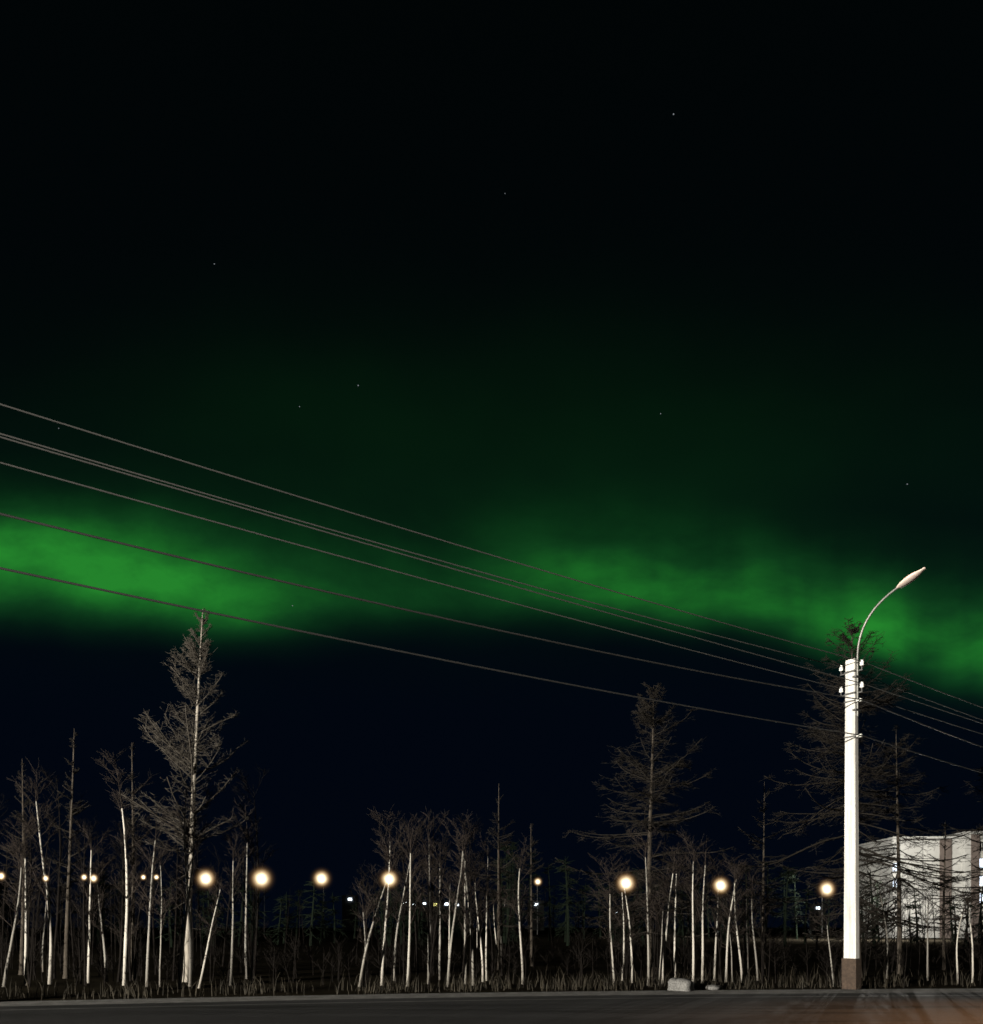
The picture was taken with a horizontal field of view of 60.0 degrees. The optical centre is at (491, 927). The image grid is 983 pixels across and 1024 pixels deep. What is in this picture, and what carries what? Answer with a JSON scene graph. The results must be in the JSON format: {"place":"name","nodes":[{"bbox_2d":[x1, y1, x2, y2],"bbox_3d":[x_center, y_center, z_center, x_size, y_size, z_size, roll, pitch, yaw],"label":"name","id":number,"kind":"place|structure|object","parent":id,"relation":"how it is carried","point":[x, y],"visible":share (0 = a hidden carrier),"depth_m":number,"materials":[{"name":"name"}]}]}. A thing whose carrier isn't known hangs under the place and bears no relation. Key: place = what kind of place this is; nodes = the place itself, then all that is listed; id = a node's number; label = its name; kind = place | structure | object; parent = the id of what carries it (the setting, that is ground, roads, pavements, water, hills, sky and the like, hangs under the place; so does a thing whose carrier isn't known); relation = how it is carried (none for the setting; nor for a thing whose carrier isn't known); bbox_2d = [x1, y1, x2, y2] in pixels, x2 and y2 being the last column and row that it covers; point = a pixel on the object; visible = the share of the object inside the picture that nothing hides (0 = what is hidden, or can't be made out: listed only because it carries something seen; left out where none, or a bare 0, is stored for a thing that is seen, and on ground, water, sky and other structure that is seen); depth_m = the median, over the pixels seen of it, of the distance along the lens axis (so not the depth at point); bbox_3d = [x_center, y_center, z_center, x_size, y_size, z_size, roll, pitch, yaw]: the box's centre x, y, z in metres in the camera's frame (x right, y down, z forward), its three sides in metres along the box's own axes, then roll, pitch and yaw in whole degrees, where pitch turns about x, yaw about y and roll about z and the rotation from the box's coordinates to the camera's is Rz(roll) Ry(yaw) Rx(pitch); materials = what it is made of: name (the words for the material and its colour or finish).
{"place":"outdoors","nodes":[
{"label":"outdoors","id":0,"kind":"place"},
{"bbox_2d":[0,928,982,1001],"bbox_3d":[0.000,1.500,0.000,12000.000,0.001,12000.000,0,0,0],"label":"ground","id":1,"kind":"structure","parent":0,"point":[306,970],"depth_m":31.12,"materials":[{"name":"soil"}]},
{"bbox_2d":[0,817,46,986],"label":"birch","id":2,"kind":"object","parent":1,"relation":"on","point":[14,926],"visible":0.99,"depth_m":21.57,"materials":[{"name":"white plant"}]},
{"bbox_2d":[0,761,47,974],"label":"conifer tree","id":3,"kind":"object","parent":1,"relation":"on","point":[21,959],"visible":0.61,"depth_m":26.95,"materials":[{"name":"brown plant"}]},
{"bbox_2d":[2,812,45,985],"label":"birch","id":4,"kind":"object","parent":1,"relation":"on","point":[25,884],"visible":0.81,"depth_m":22.03,"materials":[{"name":"white plant"}]},
{"bbox_2d":[8,758,67,983],"bbox_3d":[-11.774,-1.427,22.040,1.414,5.963,1.437,0,0,-15],"label":"birch","id":5,"kind":"object","parent":1,"relation":"on","point":[46,897],"visible":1,"depth_m":22.12,"materials":[{"name":"white plant"}]},
{"bbox_2d":[48,732,92,978],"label":"conifer tree","id":6,"kind":"object","parent":1,"relation":"on","point":[67,914],"visible":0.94,"depth_m":24.97,"materials":[{"name":"brown plant"}]},
{"bbox_2d":[68,815,115,982],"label":"birch","id":7,"kind":"object","parent":1,"relation":"on","point":[89,910],"visible":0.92,"depth_m":22.92,"materials":[{"name":"white plant"}]},
{"bbox_2d":[86,843,122,981],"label":"birch","id":8,"kind":"object","parent":1,"relation":"on","point":[101,930],"visible":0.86,"depth_m":23.54,"materials":[{"name":"white plant"}]},
{"bbox_2d":[91,748,160,985],"bbox_3d":[-9.299,-1.547,21.916,1.334,6.205,1.744,0,0,43],"label":"birch","id":9,"kind":"object","parent":1,"relation":"on","point":[127,896],"visible":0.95,"depth_m":21.80,"materials":[{"name":"white plant"}]},
{"bbox_2d":[115,743,148,980],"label":"conifer tree","id":10,"kind":"object","parent":1,"relation":"on","point":[133,912],"visible":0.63,"depth_m":23.96,"materials":[{"name":"brown plant"}]},
{"bbox_2d":[0,766,275,986],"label":"birch thicket","id":11,"kind":"object","parent":1,"relation":"on","point":[84,917],"visible":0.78,"depth_m":23.93,"materials":[{"name":"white plant"}]},
{"bbox_2d":[121,808,184,986],"bbox_3d":[-8.484,-0.728,21.497,1.457,4.562,1.344,0,0,0],"label":"birch","id":12,"kind":"object","parent":1,"relation":"on","point":[154,898],"visible":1,"depth_m":21.47,"materials":[{"name":"white plant"}]},
{"bbox_2d":[158,877,159,933],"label":"street lamp","id":13,"kind":"object","parent":1,"relation":"on","point":[159,907],"visible":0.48,"depth_m":199.92,"materials":[{"name":"grey metal"}]},
{"bbox_2d":[158,784,215,987],"bbox_3d":[-7.643,-1.056,21.454,1.284,5.217,1.137,0,0,26],"label":"birch","id":14,"kind":"object","parent":1,"relation":"on","point":[196,871],"visible":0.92,"depth_m":21.25,"materials":[{"name":"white plant"}]},
{"bbox_2d":[119,608,256,981],"bbox_3d":[-8.359,-3.607,23.296,3.361,10.319,3.765,0,0,0],"label":"tree","id":15,"kind":"object","parent":1,"relation":"on","point":[192,760],"visible":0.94,"depth_m":23.37,"materials":[{"name":"grey plant"}]},
{"bbox_2d":[168,770,210,986],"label":"birch","id":16,"kind":"object","parent":1,"relation":"on","point":[185,857],"visible":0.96,"depth_m":21.32,"materials":[{"name":"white plant"}]},
{"bbox_2d":[192,868,229,987],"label":"birch","id":17,"kind":"object","parent":1,"relation":"on","point":[211,925],"visible":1,"depth_m":20.99,"materials":[{"name":"white plant"}]},
{"bbox_2d":[215,827,254,985],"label":"birch","id":18,"kind":"object","parent":1,"relation":"on","point":[232,911],"visible":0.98,"depth_m":21.90,"materials":[{"name":"white plant"}]},
{"bbox_2d":[230,826,277,982],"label":"birch","id":19,"kind":"object","parent":1,"relation":"on","point":[253,923],"visible":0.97,"depth_m":23.01,"materials":[{"name":"white plant"}]},
{"bbox_2d":[261,878,264,934],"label":"street lamp","id":20,"kind":"object","parent":1,"relation":"on","point":[264,903],"visible":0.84,"depth_m":164.95,"materials":[{"name":"grey metal"}]},
{"bbox_2d":[0,796,526,975],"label":"thicket","id":21,"kind":"object","parent":1,"relation":"on","point":[153,930],"visible":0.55,"depth_m":29.12,"materials":[{"name":"brown plant"}]},
{"bbox_2d":[353,813,407,986],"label":"birch","id":22,"kind":"object","parent":1,"relation":"on","point":[363,966],"visible":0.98,"depth_m":21.54,"materials":[{"name":"white plant"}]},
{"bbox_2d":[367,804,408,984],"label":"birch","id":23,"kind":"object","parent":1,"relation":"on","point":[385,927],"visible":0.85,"depth_m":22.10,"materials":[{"name":"white plant"}]},
{"bbox_2d":[382,843,427,980],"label":"birch","id":24,"kind":"object","parent":1,"relation":"on","point":[418,853],"visible":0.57,"depth_m":24.06,"materials":[{"name":"white plant"}]},
{"bbox_2d":[387,813,430,986],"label":"birch","id":25,"kind":"object","parent":1,"relation":"on","point":[410,905],"visible":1,"depth_m":21.42,"materials":[{"name":"white plant"}]},
{"bbox_2d":[397,809,449,983],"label":"birch","id":26,"kind":"object","parent":1,"relation":"on","point":[429,878],"visible":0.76,"depth_m":22.41,"materials":[{"name":"white plant"}]},
{"bbox_2d":[346,813,511,986],"bbox_3d":[-1.632,-0.784,23.606,4.667,4.677,5.607,0,0,-11],"label":"birch thicket","id":27,"kind":"object","parent":1,"relation":"on","point":[489,924],"visible":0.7,"depth_m":22.70,"materials":[{"name":"white plant"}]},
{"bbox_2d":[411,818,449,932],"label":"conifer tree","id":28,"kind":"object","parent":1,"relation":"on","point":[432,851],"visible":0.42,"depth_m":30.00,"materials":[{"name":"brown plant"}]},
{"bbox_2d":[422,837,451,979],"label":"birch","id":29,"kind":"object","parent":1,"relation":"on","point":[440,926],"visible":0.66,"depth_m":24.56,"materials":[{"name":"white plant"}]},
{"bbox_2d":[428,811,476,986],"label":"birch","id":30,"kind":"object","parent":1,"relation":"on","point":[455,903],"visible":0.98,"depth_m":21.26,"materials":[{"name":"white plant"}]},
{"bbox_2d":[446,830,481,982],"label":"birch","id":31,"kind":"object","parent":1,"relation":"on","point":[465,925],"visible":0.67,"depth_m":22.43,"materials":[{"name":"white plant"}]},
{"bbox_2d":[458,849,493,981],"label":"birch","id":32,"kind":"object","parent":1,"relation":"on","point":[482,902],"visible":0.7,"depth_m":23.54,"materials":[{"name":"white plant"}]},
{"bbox_2d":[444,817,509,985],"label":"birch","id":33,"kind":"object","parent":1,"relation":"on","point":[476,916],"visible":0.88,"depth_m":21.91,"materials":[{"name":"white plant"}]},
{"bbox_2d":[0,919,982,987],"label":"scrub","id":34,"kind":"object","parent":1,"relation":"on","point":[292,944],"visible":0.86,"depth_m":24.64,"materials":[{"name":"black plant"}]},
{"bbox_2d":[0,841,982,946],"bbox_3d":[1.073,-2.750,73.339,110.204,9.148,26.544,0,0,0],"label":"tree line","id":35,"kind":"object","parent":1,"relation":"on","point":[567,926],"visible":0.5,"depth_m":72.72,"materials":[{"name":"black plant"}]},
{"bbox_2d":[0,963,982,1000],"bbox_3d":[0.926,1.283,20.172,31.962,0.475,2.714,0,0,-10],"label":"dry grass verge","id":36,"kind":"structure","parent":1,"relation":"on","point":[723,985],"depth_m":20.27,"materials":[{"name":"brown plant"}]},
{"bbox_2d":[6,866,982,960],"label":"trees","id":37,"kind":"object","parent":1,"relation":"on","point":[816,924],"visible":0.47,"depth_m":43.77,"materials":[{"name":"plant"}]},
{"bbox_2d":[462,788,536,969],"bbox_3d":[0.382,-1.765,30.275,2.776,6.632,2.619,0,0,0],"label":"conifer tree","id":38,"kind":"object","parent":1,"relation":"on","point":[498,907],"visible":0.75,"depth_m":29.97,"materials":[{"name":"brown plant"}]},
{"bbox_2d":[499,834,537,983],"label":"birch","id":39,"kind":"object","parent":1,"relation":"on","point":[519,909],"visible":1,"depth_m":22.51,"materials":[{"name":"white plant"}]},
{"bbox_2d":[510,823,548,965],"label":"conifer tree","id":40,"kind":"object","parent":1,"relation":"on","point":[531,912],"visible":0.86,"depth_m":33.00,"materials":[{"name":"black plant"}]},
{"bbox_2d":[342,895,825,929],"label":"distant lights","id":41,"kind":"object","parent":1,"relation":"on","point":[346,906],"visible":0.31,"depth_m":420.50,"materials":[{"name":"grey"}]},
{"bbox_2d":[588,852,632,985],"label":"birch","id":42,"kind":"object","parent":1,"relation":"on","point":[617,874],"visible":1,"depth_m":21.95,"materials":[{"name":"white plant"}]},
{"bbox_2d":[601,866,642,980],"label":"birch","id":43,"kind":"object","parent":1,"relation":"on","point":[629,907],"visible":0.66,"depth_m":24.01,"materials":[{"name":"white plant"}]},
{"bbox_2d":[603,859,641,982],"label":"birch","id":44,"kind":"object","parent":1,"relation":"on","point":[625,880],"visible":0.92,"depth_m":23.00,"materials":[{"name":"white plant"}]},
{"bbox_2d":[548,682,740,976],"bbox_3d":[4.830,-2.973,26.003,5.636,9.054,5.566,0,0,20],"label":"larch","id":45,"kind":"object","parent":1,"relation":"on","point":[652,779],"visible":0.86,"depth_m":25.88,"materials":[{"name":"brown plant"}]},
{"bbox_2d":[627,824,674,985],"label":"birch","id":46,"kind":"object","parent":1,"relation":"on","point":[648,922],"visible":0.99,"depth_m":21.83,"materials":[{"name":"white plant"}]},
{"bbox_2d":[654,841,694,977],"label":"birch","id":47,"kind":"object","parent":1,"relation":"on","point":[679,887],"visible":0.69,"depth_m":23.42,"materials":[{"name":"white plant"}]},
{"bbox_2d":[654,841,695,982],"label":"birch","id":48,"kind":"object","parent":1,"relation":"on","point":[664,917],"visible":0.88,"depth_m":22.52,"materials":[{"name":"white plant"}]},
{"bbox_2d":[676,828,710,985],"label":"birch","id":49,"kind":"object","parent":1,"relation":"on","point":[693,944],"visible":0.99,"depth_m":22.05,"materials":[{"name":"white plant"}]},
{"bbox_2d":[683,835,720,982],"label":"birch","id":50,"kind":"object","parent":1,"relation":"on","point":[702,921],"visible":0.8,"depth_m":22.98,"materials":[{"name":"white plant"}]},
{"bbox_2d":[704,984,722,989],"bbox_3d":[5.370,1.446,20.595,0.450,0.132,0.434,0,0,-38],"label":"boulder","id":51,"kind":"object","parent":1,"relation":"on","point":[714,987],"visible":0.94,"depth_m":20.45,"materials":[{"name":"stone"}]},
{"bbox_2d":[697,855,735,980],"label":"birch","id":52,"kind":"object","parent":1,"relation":"on","point":[716,922],"visible":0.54,"depth_m":23.83,"materials":[{"name":"white plant"}]},
{"bbox_2d":[710,858,753,984],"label":"birch","id":53,"kind":"object","parent":1,"relation":"on","point":[729,916],"visible":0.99,"depth_m":22.18,"materials":[{"name":"white plant"}]},
{"bbox_2d":[718,852,753,982],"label":"birch","id":54,"kind":"object","parent":1,"relation":"on","point":[736,932],"visible":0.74,"depth_m":22.98,"materials":[{"name":"white plant"}]},
{"bbox_2d":[737,861,775,980],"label":"birch","id":55,"kind":"object","parent":1,"relation":"on","point":[753,936],"visible":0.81,"depth_m":24.02,"materials":[{"name":"white plant"}]},
{"bbox_2d":[731,782,795,968],"bbox_3d":[9.840,-1.872,30.708,2.446,6.846,3.124,0,0,0],"label":"conifer tree","id":56,"kind":"object","parent":1,"relation":"on","point":[764,872],"visible":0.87,"depth_m":30.96,"materials":[{"name":"brown plant"}]},
{"bbox_2d":[593,830,982,985],"bbox_3d":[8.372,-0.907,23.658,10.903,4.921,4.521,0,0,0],"label":"birch thicket","id":57,"kind":"object","parent":1,"relation":"on","point":[655,938],"visible":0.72,"depth_m":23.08,"materials":[{"name":"white plant"}]},
{"bbox_2d":[821,888,827,936],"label":"street lamp","id":58,"kind":"object","parent":1,"relation":"on","point":[822,913],"visible":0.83,"depth_m":139.95,"materials":[{"name":"grey metal"}]},
{"bbox_2d":[806,903,843,986],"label":"birch","id":59,"kind":"object","parent":1,"relation":"on","point":[816,921],"visible":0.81,"depth_m":21.47,"materials":[{"name":"white plant"}]},
{"bbox_2d":[724,617,982,977],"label":"larch","id":60,"kind":"object","parent":1,"relation":"on","point":[852,630],"visible":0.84,"depth_m":25.41,"materials":[{"name":"brown plant"}]},
{"bbox_2d":[839,567,925,989],"bbox_3d":[9.187,-3.318,20.099,0.300,9.657,2.124,0,0,-36],"label":"utility pole","id":61,"kind":"object","parent":1,"relation":"on","point":[851,969],"visible":1,"depth_m":20.60,"materials":[{"name":"white concrete"}]},
{"bbox_2d":[0,403,982,773],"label":"overhead wires","id":62,"kind":"object","parent":61,"relation":"hanging from","point":[424,579],"visible":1,"depth_m":13.09,"materials":[{"name":"grey metal"}]},
{"bbox_2d":[862,872,907,978],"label":"birch","id":63,"kind":"object","parent":1,"relation":"on","point":[885,928],"visible":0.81,"depth_m":25.03,"materials":[{"name":"white plant"}]},
{"bbox_2d":[803,725,982,973],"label":"larch","id":64,"kind":"object","parent":1,"relation":"on","point":[900,882],"visible":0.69,"depth_m":27.51,"materials":[{"name":"brown plant"}]},
{"bbox_2d":[908,892,943,980],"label":"birch","id":65,"kind":"object","parent":1,"relation":"on","point":[927,949],"visible":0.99,"depth_m":23.95,"materials":[{"name":"white plant"}]},
{"bbox_2d":[920,823,974,969],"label":"conifer tree","id":66,"kind":"object","parent":1,"relation":"on","point":[943,919],"visible":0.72,"depth_m":29.97,"materials":[{"name":"black plant"}]},
{"bbox_2d":[915,766,982,938],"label":"larch","id":67,"kind":"object","parent":1,"relation":"on","point":[981,868],"visible":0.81,"depth_m":28.93,"materials":[{"name":"brown plant"}]},
{"bbox_2d":[940,886,982,983],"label":"birch","id":68,"kind":"object","parent":1,"relation":"on","point":[956,944],"visible":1,"depth_m":22.48,"materials":[{"name":"white plant"}]},
{"bbox_2d":[954,885,982,982],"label":"birch","id":69,"kind":"object","parent":1,"relation":"on","point":[971,937],"visible":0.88,"depth_m":22.99,"materials":[{"name":"white plant"}]},
{"bbox_2d":[0,992,982,1023],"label":"road asphalt","id":70,"kind":"structure","parent":0,"point":[886,1008],"depth_m":15.12,"materials":[{"name":"grey asphalt"}]},
{"bbox_2d":[14,995,982,1009],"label":"road edge line","id":71,"kind":"object","parent":70,"relation":"on","point":[481,1000],"visible":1,"depth_m":17.34,"materials":[{"name":"paint"}]},
{"bbox_2d":[0,988,982,1005],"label":"road shoulder","id":72,"kind":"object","parent":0,"point":[228,999],"visible":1,"depth_m":18.72},
{"bbox_2d":[667,977,694,990],"bbox_3d":[4.572,1.369,20.385,0.693,0.332,0.848,0,0,-33],"label":"boulder","id":73,"kind":"object","parent":72,"relation":"on","point":[679,984],"visible":0.91,"depth_m":20.09,"materials":[{"name":"stone"}]},
{"bbox_2d":[0,0,982,927],"label":"sky","id":74,"kind":"structure","parent":0,"point":[496,222],"materials":[{"name":"black"}]},
{"bbox_2d":[537,881,537,934],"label":"street lamp","id":75,"kind":"object","parent":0,"point":[537,910],"visible":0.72,"depth_m":174.94,"materials":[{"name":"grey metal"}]},
{"bbox_2d":[859,836,961,937],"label":"panel building","id":76,"kind":"structure","parent":0,"point":[952,851],"depth_m":120.00,"materials":[{"name":"beige concrete"}]},
{"bbox_2d":[946,831,982,937],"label":"panel building","id":77,"kind":"structure","parent":0,"point":[966,849],"depth_m":119.20,"materials":[{"name":"beige concrete"}]}
]}

